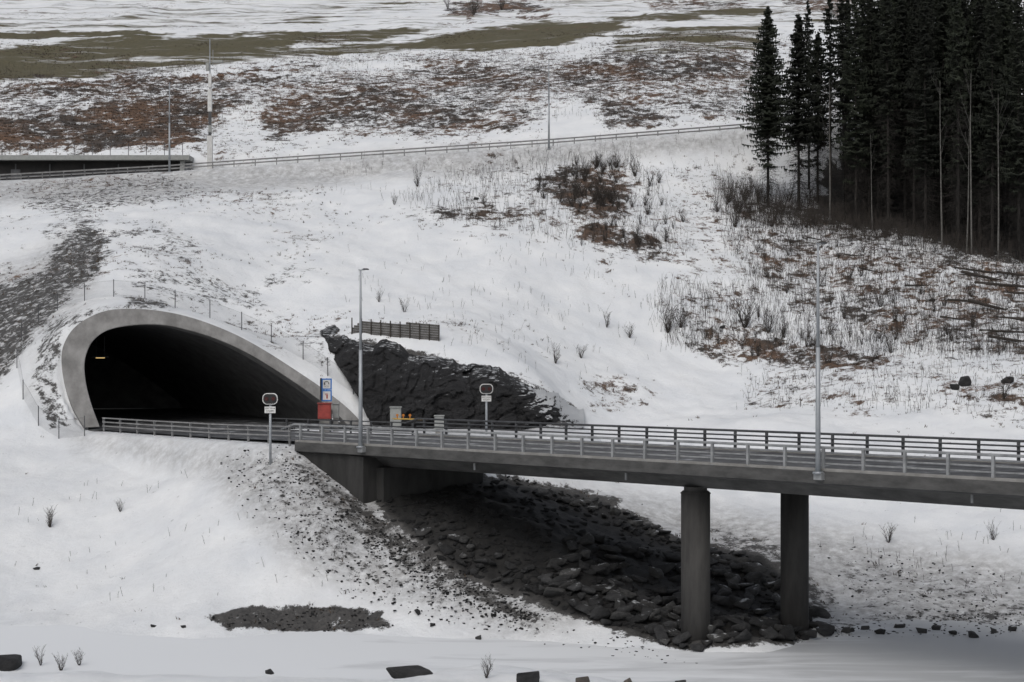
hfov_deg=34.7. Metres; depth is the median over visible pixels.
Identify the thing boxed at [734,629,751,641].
boulder
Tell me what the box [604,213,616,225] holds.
bare shrub
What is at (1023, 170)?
spruce tree
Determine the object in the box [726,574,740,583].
boulder
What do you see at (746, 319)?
bare shrub
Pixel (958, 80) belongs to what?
spruce tree
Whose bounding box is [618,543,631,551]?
boulder
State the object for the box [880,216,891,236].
bare shrub
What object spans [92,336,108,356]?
tunnel lamp
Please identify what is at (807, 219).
bare shrub
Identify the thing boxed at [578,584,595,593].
boulder
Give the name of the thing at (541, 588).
boulder
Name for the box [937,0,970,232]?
spruce tree
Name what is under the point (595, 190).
bare shrub
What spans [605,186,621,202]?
bare shrub
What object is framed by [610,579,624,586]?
boulder
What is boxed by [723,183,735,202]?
bare shrub
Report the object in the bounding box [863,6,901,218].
spruce tree
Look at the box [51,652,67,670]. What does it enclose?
bare shrub
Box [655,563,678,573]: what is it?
boulder
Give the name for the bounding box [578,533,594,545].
boulder
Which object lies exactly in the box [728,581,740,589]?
boulder
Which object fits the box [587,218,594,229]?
bare shrub
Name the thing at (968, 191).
birch tree
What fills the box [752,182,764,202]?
bare shrub
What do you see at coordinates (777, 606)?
boulder
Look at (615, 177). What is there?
bare shrub
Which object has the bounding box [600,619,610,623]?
boulder
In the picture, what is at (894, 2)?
spruce tree
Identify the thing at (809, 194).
bare shrub
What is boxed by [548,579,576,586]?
boulder
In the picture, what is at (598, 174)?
bare shrub
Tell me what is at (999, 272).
felled log
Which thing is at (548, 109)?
street lamp
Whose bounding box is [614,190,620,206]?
bare shrub
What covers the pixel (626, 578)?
boulder
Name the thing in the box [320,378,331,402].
emergency sign
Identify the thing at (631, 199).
bare shrub
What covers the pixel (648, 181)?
bare shrub
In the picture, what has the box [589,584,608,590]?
boulder
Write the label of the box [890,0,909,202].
spruce tree
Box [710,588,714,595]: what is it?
boulder
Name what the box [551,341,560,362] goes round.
bare shrub
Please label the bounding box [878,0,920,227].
spruce tree
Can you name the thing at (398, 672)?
boulder
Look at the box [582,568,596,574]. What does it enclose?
boulder
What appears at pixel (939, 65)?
spruce tree
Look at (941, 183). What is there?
birch tree
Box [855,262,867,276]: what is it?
bare shrub
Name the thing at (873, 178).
spruce tree
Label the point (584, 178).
bare shrub
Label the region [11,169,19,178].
door
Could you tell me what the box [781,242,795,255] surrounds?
bare shrub
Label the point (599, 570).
boulder
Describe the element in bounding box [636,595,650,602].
boulder
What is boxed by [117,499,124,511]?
bare shrub
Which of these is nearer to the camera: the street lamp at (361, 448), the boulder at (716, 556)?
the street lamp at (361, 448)
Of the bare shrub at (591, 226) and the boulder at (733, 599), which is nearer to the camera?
the boulder at (733, 599)
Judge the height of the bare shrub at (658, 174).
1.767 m
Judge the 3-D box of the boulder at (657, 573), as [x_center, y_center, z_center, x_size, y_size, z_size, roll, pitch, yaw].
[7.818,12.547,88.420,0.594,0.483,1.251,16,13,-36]
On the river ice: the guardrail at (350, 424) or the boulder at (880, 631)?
the boulder at (880, 631)
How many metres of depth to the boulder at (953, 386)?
122.61 m
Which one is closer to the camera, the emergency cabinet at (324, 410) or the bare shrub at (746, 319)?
the emergency cabinet at (324, 410)
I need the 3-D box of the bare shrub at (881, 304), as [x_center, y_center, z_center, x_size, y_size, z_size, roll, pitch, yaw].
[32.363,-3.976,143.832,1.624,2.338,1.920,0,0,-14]
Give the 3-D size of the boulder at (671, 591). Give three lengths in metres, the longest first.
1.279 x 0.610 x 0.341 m
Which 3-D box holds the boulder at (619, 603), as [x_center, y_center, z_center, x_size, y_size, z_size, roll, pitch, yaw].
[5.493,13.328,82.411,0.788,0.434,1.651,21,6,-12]
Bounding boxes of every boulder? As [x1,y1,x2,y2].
[0,654,21,670]
[265,669,273,674]
[386,665,432,678]
[416,527,431,536]
[438,535,446,539]
[439,544,452,554]
[447,534,460,540]
[456,559,466,565]
[459,536,468,542]
[459,552,466,557]
[466,544,475,548]
[470,568,479,573]
[475,563,484,567]
[476,559,487,563]
[489,559,496,565]
[491,479,501,482]
[491,577,500,582]
[494,553,503,558]
[502,570,512,575]
[502,578,514,583]
[504,561,516,569]
[516,671,539,681]
[524,565,534,570]
[524,584,533,591]
[538,487,548,494]
[538,573,553,580]
[539,585,545,590]
[541,494,549,499]
[541,572,551,584]
[543,587,565,595]
[546,558,567,568]
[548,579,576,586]
[551,562,563,571]
[551,574,570,582]
[558,580,574,589]
[559,568,580,578]
[561,498,571,503]
[561,553,581,561]
[566,540,578,550]
[566,582,582,590]
[568,599,580,606]
[569,502,581,506]
[572,603,592,613]
[575,544,591,555]
[575,676,589,681]
[577,592,585,600]
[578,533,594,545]
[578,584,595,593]
[579,549,590,559]
[579,559,589,570]
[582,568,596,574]
[588,508,595,512]
[588,598,602,605]
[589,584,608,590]
[590,565,605,574]
[591,533,604,543]
[591,607,610,619]
[594,562,609,567]
[595,544,621,553]
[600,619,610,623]
[601,584,616,593]
[602,592,624,601]
[604,554,626,560]
[608,578,616,585]
[609,507,620,515]
[609,563,617,572]
[609,590,628,597]
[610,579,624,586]
[610,611,630,619]
[612,575,623,580]
[613,520,622,525]
[614,598,625,608]
[616,586,632,591]
[617,540,641,554]
[617,605,632,611]
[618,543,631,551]
[618,587,636,598]
[622,575,632,582]
[623,523,630,528]
[625,613,634,621]
[626,600,649,611]
[627,590,644,600]
[628,520,643,526]
[630,574,646,583]
[632,615,647,622]
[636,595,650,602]
[641,599,655,608]
[641,607,652,616]
[644,550,653,555]
[644,623,659,633]
[645,529,655,534]
[646,615,660,621]
[648,608,661,620]
[649,566,663,578]
[651,524,660,528]
[651,595,662,604]
[652,586,667,594]
[654,605,669,616]
[654,625,668,643]
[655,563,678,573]
[659,530,670,533]
[660,639,669,644]
[662,552,680,561]
[662,596,677,605]
[662,601,675,611]
[662,621,678,629]
[664,627,676,636]
[666,589,679,594]
[667,612,680,619]
[668,575,680,581]
[668,628,680,636]
[672,592,680,602]
[672,631,691,645]
[673,605,680,614]
[675,597,680,604]
[676,563,680,573]
[679,643,687,647]
[689,643,704,651]
[701,639,712,645]
[707,633,720,638]
[708,625,716,633]
[710,547,716,553]
[710,553,721,559]
[710,556,717,566]
[710,569,726,578]
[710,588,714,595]
[710,619,724,628]
[712,595,733,607]
[712,628,723,633]
[712,636,723,641]
[713,550,721,554]
[716,587,731,595]
[717,584,731,589]
[718,559,726,563]
[718,615,743,622]
[721,633,728,638]
[723,572,741,582]
[724,615,750,631]
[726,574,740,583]
[726,616,743,625]
[726,631,739,639]
[727,637,734,642]
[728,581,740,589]
[729,563,742,570]
[729,595,743,606]
[731,622,746,631]
[732,551,745,554]
[733,598,751,609]
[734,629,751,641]
[735,613,753,625]
[737,583,753,588]
[742,562,768,573]
[743,572,763,579]
[744,576,760,584]
[744,590,754,603]
[745,584,760,595]
[748,617,777,627]
[752,608,771,614]
[757,573,765,581]
[759,629,769,635]
[763,581,774,587]
[764,626,778,639]
[767,617,780,623]
[770,614,779,619]
[771,579,779,590]
[771,593,779,602]
[774,624,785,630]
[775,600,779,609]
[775,634,784,639]
[779,624,795,639]
[798,630,816,637]
[800,634,809,639]
[809,608,816,616]
[809,621,817,627]
[810,606,830,618]
[815,628,832,635]
[816,621,834,633]
[841,627,854,632]
[860,626,869,629]
[874,628,885,633]
[893,624,904,627]
[916,627,926,632]
[931,625,940,629]
[948,630,956,634]
[950,384,959,389]
[958,376,971,386]
[968,631,978,637]
[1001,376,1013,382]
[1008,624,1016,630]
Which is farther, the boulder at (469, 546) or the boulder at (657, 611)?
the boulder at (469, 546)
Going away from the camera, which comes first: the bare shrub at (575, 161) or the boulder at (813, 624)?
the boulder at (813, 624)
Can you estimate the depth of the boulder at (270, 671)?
71.97 m
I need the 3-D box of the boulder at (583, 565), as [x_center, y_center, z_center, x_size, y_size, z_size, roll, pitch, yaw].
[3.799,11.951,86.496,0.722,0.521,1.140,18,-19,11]
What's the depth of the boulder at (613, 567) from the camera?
87.28 m
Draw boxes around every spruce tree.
[736,6,797,208]
[775,14,824,210]
[800,0,819,187]
[803,32,839,202]
[814,0,841,207]
[827,0,861,219]
[833,0,857,206]
[833,0,878,223]
[834,1,861,193]
[849,0,882,213]
[853,1,886,217]
[854,1,872,198]
[858,0,883,221]
[859,114,880,201]
[860,17,896,224]
[861,0,893,217]
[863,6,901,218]
[871,0,905,229]
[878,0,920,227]
[880,6,901,219]
[889,0,908,182]
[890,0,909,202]
[897,0,923,227]
[900,0,949,238]
[905,0,951,235]
[906,37,938,225]
[918,0,954,231]
[919,44,940,225]
[927,1,941,218]
[933,0,954,225]
[935,0,975,242]
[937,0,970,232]
[938,0,954,226]
[941,0,975,247]
[941,35,971,240]
[946,6,966,226]
[951,18,981,233]
[953,0,997,244]
[955,0,1005,247]
[965,0,974,26]
[965,0,990,239]
[968,0,1012,255]
[970,0,999,239]
[982,5,1015,247]
[986,0,1023,247]
[990,0,1012,226]
[993,0,1023,260]
[997,0,1023,237]
[1009,0,1022,216]
[1015,89,1023,222]
[1016,13,1023,213]
[1020,1,1023,208]
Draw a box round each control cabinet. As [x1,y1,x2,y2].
[332,403,339,427]
[389,406,401,427]
[434,415,444,432]
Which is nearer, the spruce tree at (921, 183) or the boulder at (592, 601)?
the boulder at (592, 601)
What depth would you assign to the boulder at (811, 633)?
80.04 m
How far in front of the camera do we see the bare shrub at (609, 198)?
167.72 m
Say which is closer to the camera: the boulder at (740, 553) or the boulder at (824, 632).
the boulder at (824, 632)
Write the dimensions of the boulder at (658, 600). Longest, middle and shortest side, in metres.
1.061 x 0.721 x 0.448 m
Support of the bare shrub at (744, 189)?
on the hillside ground at (144, 540)
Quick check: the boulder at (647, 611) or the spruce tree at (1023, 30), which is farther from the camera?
the spruce tree at (1023, 30)
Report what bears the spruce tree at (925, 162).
on the hillside ground at (144, 540)
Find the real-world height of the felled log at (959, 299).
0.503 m
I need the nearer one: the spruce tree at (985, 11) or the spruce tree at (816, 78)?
the spruce tree at (985, 11)
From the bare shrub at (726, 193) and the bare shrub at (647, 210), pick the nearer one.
the bare shrub at (647, 210)
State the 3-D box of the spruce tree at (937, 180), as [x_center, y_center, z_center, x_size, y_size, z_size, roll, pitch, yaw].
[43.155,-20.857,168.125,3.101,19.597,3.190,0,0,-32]
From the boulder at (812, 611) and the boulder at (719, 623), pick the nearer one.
the boulder at (719, 623)
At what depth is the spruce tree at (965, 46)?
163.12 m
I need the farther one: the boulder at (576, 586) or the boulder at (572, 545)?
the boulder at (572, 545)
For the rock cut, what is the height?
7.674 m
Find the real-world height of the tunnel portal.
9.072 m
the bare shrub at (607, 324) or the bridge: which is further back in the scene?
the bare shrub at (607, 324)
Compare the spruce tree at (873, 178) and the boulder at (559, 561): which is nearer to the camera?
the boulder at (559, 561)
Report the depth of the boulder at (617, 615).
80.93 m
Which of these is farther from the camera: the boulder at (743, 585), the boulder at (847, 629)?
the boulder at (743, 585)
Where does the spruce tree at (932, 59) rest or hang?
on the hillside ground at (144, 540)
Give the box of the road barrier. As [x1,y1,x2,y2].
[390,414,412,431]
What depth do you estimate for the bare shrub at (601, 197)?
166.13 m
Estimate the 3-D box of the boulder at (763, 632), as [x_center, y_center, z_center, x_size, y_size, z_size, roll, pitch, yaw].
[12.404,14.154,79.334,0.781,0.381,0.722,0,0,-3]
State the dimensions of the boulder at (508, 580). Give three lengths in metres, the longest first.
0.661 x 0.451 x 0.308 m
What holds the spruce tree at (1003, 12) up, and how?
on the hillside ground at (144, 540)
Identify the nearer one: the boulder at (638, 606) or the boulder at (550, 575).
the boulder at (638, 606)
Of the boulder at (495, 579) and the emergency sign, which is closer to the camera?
the boulder at (495, 579)
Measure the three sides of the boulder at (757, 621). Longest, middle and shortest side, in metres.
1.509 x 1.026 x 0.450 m
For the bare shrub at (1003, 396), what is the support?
on the hillside ground at (144, 540)
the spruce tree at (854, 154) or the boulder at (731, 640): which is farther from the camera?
the spruce tree at (854, 154)
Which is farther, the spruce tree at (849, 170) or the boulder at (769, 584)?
the spruce tree at (849, 170)
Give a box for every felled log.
[940,314,963,319]
[948,296,980,300]
[951,266,993,272]
[961,270,1007,281]
[967,299,1012,309]
[974,279,1023,287]
[979,326,1023,332]
[988,333,1023,341]
[997,270,1023,275]
[998,313,1023,319]
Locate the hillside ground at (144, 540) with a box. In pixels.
[0,0,1023,681]
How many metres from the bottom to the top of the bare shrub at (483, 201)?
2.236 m
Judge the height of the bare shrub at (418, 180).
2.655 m
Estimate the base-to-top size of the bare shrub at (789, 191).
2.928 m
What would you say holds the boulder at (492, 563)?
on the hillside ground at (144, 540)
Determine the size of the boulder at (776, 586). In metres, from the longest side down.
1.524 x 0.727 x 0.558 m
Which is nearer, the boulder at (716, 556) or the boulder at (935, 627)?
the boulder at (935, 627)
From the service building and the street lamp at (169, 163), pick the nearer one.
the street lamp at (169, 163)
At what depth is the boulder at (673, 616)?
82.93 m
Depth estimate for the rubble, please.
88.91 m
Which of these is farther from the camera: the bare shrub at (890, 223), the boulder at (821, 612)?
the bare shrub at (890, 223)
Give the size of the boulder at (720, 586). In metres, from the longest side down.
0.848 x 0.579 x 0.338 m
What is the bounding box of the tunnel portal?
[61,309,358,427]
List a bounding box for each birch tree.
[817,71,839,223]
[870,131,875,231]
[930,71,946,247]
[957,69,972,254]
[960,107,972,252]
[989,87,1010,260]
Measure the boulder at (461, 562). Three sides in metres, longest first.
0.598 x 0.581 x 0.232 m
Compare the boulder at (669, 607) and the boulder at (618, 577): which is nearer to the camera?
the boulder at (669, 607)
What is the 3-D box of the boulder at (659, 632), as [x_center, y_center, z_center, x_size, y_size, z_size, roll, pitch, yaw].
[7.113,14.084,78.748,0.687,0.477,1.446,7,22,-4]
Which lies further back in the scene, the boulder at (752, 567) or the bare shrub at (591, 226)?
the bare shrub at (591, 226)
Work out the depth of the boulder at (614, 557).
89.44 m
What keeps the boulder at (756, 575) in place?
on the hillside ground at (144, 540)
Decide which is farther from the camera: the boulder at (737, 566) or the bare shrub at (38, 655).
the boulder at (737, 566)
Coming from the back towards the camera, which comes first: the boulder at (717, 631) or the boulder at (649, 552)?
the boulder at (649, 552)
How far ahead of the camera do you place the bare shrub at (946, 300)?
142.17 m
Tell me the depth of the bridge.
80.11 m
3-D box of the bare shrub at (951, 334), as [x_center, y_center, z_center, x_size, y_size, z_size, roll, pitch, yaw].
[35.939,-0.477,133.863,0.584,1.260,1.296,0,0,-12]
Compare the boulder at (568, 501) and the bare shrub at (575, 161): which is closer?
the boulder at (568, 501)
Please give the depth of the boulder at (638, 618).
81.00 m
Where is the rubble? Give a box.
[211,445,1021,662]
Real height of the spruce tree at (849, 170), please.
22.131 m
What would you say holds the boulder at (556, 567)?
on the hillside ground at (144, 540)
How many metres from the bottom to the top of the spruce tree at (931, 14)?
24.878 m
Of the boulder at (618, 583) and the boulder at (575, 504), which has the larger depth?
the boulder at (575, 504)
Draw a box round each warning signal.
[262,393,277,464]
[480,384,492,431]
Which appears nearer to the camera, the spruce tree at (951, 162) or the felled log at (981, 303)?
the felled log at (981, 303)
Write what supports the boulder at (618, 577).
on the hillside ground at (144, 540)
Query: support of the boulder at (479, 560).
on the hillside ground at (144, 540)
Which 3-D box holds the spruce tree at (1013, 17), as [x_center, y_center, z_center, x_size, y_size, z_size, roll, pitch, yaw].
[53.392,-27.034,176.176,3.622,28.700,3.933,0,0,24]
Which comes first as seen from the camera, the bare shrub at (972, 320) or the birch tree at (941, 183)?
the bare shrub at (972, 320)
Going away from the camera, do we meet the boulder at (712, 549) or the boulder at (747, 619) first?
the boulder at (747, 619)
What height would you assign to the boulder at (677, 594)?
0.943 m
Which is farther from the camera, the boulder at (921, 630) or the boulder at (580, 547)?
the boulder at (580, 547)
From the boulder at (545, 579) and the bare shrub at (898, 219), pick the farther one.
the bare shrub at (898, 219)
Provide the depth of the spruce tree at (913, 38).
165.69 m
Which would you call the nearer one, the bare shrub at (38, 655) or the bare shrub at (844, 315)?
the bare shrub at (38, 655)
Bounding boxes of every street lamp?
[168,82,170,171]
[356,268,368,452]
[547,59,549,148]
[813,242,826,479]
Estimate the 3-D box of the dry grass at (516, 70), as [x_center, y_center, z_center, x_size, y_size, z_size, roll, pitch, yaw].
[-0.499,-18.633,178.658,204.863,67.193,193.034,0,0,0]
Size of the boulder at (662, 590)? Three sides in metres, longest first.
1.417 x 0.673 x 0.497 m
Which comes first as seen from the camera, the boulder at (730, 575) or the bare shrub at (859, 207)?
the boulder at (730, 575)
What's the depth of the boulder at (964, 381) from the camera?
123.00 m
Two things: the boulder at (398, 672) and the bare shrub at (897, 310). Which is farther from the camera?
the bare shrub at (897, 310)
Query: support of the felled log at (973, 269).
on the hillside ground at (144, 540)
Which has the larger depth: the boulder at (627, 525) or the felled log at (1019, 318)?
the felled log at (1019, 318)
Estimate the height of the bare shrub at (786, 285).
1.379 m
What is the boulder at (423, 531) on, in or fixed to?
on the hillside ground at (144, 540)
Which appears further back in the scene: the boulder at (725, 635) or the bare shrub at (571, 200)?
the bare shrub at (571, 200)
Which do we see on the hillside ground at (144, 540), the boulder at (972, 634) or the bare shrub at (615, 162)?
the bare shrub at (615, 162)
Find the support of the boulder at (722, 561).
on the hillside ground at (144, 540)
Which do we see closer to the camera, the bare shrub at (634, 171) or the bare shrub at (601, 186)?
the bare shrub at (601, 186)
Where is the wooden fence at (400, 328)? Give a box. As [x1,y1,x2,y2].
[351,318,439,340]
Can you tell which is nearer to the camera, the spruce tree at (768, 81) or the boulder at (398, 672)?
the boulder at (398, 672)
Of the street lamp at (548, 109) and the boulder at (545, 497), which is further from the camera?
the street lamp at (548, 109)
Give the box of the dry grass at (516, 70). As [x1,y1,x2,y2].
[0,30,1023,630]
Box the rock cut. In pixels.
[320,325,583,429]
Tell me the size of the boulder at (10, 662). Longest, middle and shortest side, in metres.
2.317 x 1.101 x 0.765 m
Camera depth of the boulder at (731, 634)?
78.03 m
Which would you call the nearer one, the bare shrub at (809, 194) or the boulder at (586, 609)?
the boulder at (586, 609)
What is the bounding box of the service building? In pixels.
[0,143,193,179]
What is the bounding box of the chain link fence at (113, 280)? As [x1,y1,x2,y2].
[16,279,353,438]
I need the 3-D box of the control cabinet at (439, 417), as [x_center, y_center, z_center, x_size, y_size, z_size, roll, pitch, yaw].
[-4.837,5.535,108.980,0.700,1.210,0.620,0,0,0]
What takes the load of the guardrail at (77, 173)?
on the hillside ground at (144, 540)
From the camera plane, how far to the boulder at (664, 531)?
97.35 m
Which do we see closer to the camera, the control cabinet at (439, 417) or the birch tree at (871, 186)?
the control cabinet at (439, 417)
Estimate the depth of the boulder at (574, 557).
86.91 m
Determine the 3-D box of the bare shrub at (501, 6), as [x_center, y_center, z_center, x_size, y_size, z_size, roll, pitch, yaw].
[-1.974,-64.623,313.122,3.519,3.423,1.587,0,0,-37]
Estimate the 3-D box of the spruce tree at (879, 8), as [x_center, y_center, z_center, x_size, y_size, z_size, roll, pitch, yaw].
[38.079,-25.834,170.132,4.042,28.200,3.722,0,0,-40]
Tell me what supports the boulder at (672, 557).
on the hillside ground at (144, 540)
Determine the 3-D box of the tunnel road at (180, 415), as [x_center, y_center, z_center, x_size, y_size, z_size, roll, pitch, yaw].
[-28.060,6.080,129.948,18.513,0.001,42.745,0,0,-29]
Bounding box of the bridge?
[281,418,1023,641]
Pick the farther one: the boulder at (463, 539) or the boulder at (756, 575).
the boulder at (756, 575)
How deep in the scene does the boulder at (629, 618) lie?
81.11 m
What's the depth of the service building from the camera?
191.50 m
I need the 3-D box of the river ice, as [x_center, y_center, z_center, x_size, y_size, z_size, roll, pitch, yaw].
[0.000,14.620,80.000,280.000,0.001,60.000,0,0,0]
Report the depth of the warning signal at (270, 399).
95.46 m
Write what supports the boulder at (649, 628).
on the hillside ground at (144, 540)
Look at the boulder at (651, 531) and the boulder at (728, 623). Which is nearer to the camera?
the boulder at (728, 623)
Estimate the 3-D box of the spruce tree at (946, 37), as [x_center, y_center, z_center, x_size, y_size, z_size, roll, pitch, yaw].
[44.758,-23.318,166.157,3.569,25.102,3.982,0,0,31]
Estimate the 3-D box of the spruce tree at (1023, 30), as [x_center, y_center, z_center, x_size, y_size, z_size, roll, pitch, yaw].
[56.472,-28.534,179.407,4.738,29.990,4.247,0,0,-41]
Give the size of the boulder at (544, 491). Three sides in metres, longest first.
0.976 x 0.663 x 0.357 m
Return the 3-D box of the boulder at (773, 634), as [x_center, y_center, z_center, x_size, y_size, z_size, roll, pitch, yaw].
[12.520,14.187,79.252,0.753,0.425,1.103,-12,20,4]
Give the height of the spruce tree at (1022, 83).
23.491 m
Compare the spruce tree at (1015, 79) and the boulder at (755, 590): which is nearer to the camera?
the boulder at (755, 590)
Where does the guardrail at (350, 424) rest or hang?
on the hillside ground at (144, 540)
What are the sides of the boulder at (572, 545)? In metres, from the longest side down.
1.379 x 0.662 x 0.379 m
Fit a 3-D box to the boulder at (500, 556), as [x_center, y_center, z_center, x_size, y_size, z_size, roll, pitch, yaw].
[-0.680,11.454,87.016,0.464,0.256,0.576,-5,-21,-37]
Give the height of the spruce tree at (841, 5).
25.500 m
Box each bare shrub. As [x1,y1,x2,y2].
[34,645,44,665]
[44,504,57,527]
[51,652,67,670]
[71,649,85,665]
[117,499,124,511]
[399,298,409,311]
[413,165,422,186]
[466,0,478,14]
[479,187,487,204]
[481,652,492,677]
[498,0,504,9]
[536,170,542,185]
[537,180,551,198]
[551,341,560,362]
[556,189,563,201]
[561,169,567,182]
[565,193,577,206]
[570,180,582,197]
[572,149,579,164]
[576,180,586,196]
[576,345,586,357]
[578,164,587,181]
[581,162,592,176]
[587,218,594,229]
[590,183,598,200]
[593,178,605,198]
[597,159,607,171]
[597,166,603,181]
[597,190,606,205]
[600,179,611,197]
[601,309,609,326]
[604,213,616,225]
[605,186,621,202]
[606,186,616,202]
[610,149,622,167]
[612,166,621,182]
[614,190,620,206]
[623,321,633,337]
[628,153,641,176]
[628,194,638,206]
[642,199,651,214]
[644,170,655,186]
[654,301,681,332]
[655,169,665,182]
[660,227,671,241]
[667,300,691,327]
[709,190,724,210]
[721,180,733,204]
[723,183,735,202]
[725,206,742,226]
[726,293,764,327]
[727,193,748,213]
[738,183,747,198]
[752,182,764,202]
[756,304,761,316]
[762,309,778,331]
[765,202,779,225]
[772,201,784,219]
[779,190,791,211]
[780,280,790,292]
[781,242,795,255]
[783,180,793,200]
[802,212,812,226]
[804,186,813,204]
[804,201,822,225]
[809,267,826,285]
[823,204,839,222]
[825,322,833,333]
[825,345,834,362]
[828,196,845,215]
[839,303,850,318]
[842,260,856,278]
[843,197,866,218]
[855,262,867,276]
[870,347,878,359]
[872,284,888,306]
[876,214,892,238]
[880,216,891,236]
[880,524,895,542]
[885,330,899,352]
[889,306,899,320]
[893,208,906,228]
[893,222,904,239]
[935,291,949,305]
[948,329,955,341]
[965,281,977,296]
[966,309,978,327]
[984,519,999,539]
[999,376,1012,399]
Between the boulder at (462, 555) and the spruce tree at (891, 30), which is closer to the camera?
the boulder at (462, 555)
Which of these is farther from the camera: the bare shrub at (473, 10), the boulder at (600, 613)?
the bare shrub at (473, 10)
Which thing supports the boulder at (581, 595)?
on the hillside ground at (144, 540)
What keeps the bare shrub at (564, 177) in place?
on the hillside ground at (144, 540)
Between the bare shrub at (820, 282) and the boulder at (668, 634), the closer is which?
the boulder at (668, 634)
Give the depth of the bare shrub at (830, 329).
139.88 m
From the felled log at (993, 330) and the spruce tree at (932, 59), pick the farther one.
the spruce tree at (932, 59)
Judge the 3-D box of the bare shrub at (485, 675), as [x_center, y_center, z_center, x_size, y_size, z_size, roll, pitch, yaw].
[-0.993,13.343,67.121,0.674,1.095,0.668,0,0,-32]
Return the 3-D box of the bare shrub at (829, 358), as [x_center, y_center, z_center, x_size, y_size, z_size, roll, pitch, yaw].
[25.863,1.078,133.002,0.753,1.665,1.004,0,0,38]
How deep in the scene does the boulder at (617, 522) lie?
98.30 m
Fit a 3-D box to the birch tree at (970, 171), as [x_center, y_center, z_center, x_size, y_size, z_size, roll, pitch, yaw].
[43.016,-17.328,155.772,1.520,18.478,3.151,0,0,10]
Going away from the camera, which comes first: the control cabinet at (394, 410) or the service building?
the control cabinet at (394, 410)
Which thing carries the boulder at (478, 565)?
on the hillside ground at (144, 540)
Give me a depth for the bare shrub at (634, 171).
178.14 m
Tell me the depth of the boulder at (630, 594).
83.89 m
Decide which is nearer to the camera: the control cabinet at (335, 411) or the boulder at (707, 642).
the boulder at (707, 642)
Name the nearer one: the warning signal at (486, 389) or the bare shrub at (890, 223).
the warning signal at (486, 389)
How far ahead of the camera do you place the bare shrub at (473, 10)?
302.74 m
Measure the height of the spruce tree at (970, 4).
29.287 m
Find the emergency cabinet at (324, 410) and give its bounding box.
[317,403,331,431]
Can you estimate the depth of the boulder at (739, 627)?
78.72 m
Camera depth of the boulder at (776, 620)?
81.44 m
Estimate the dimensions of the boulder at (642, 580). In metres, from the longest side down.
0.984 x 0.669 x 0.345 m
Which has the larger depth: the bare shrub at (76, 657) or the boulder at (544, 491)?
the boulder at (544, 491)
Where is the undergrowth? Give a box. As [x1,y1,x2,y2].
[0,38,1023,595]
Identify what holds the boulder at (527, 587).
on the hillside ground at (144, 540)
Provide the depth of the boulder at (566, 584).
83.82 m
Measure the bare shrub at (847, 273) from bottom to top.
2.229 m
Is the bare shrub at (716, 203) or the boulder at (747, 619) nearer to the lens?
the boulder at (747, 619)
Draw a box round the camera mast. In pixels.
[206,39,222,168]
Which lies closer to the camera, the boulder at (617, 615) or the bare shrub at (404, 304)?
the boulder at (617, 615)
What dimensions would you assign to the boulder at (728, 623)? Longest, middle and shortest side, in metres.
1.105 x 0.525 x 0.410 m
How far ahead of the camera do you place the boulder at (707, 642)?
77.34 m
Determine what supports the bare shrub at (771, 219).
on the hillside ground at (144, 540)
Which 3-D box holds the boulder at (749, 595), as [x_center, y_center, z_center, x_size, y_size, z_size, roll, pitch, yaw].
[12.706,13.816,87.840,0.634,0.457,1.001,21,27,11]
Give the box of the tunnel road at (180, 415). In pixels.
[88,408,346,430]
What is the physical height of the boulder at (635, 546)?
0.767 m
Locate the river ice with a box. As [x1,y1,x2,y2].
[0,619,1023,681]
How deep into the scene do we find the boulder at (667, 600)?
84.01 m
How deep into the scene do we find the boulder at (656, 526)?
97.91 m
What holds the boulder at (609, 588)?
on the hillside ground at (144, 540)
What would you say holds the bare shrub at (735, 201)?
on the hillside ground at (144, 540)
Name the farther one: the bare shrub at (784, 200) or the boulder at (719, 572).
the bare shrub at (784, 200)
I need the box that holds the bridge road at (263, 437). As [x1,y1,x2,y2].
[97,425,1023,478]
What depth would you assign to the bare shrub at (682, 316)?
141.60 m
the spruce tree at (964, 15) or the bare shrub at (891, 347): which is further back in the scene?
the spruce tree at (964, 15)
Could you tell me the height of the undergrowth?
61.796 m
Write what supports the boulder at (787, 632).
on the river ice
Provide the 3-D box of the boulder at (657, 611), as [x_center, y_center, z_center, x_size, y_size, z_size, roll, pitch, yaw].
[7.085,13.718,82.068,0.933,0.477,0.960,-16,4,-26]
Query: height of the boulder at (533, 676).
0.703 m
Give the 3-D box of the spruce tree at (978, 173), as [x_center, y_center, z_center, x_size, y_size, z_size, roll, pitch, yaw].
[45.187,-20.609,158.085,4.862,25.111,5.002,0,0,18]
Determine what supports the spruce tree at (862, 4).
on the hillside ground at (144, 540)
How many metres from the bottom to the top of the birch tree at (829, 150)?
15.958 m
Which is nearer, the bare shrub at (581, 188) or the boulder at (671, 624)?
the boulder at (671, 624)
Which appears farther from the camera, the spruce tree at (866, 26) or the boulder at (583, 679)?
the spruce tree at (866, 26)
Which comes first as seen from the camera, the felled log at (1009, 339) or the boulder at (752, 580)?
the boulder at (752, 580)
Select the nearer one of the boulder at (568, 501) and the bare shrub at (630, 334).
the boulder at (568, 501)
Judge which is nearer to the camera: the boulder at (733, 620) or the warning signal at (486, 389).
the boulder at (733, 620)
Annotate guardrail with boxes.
[0,123,752,178]
[0,168,162,179]
[102,417,290,445]
[273,418,413,434]
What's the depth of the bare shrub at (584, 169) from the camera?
175.91 m
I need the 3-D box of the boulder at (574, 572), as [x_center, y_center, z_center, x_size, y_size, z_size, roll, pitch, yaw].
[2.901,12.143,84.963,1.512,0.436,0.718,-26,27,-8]
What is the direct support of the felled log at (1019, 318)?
on the hillside ground at (144, 540)
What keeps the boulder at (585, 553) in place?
on the hillside ground at (144, 540)

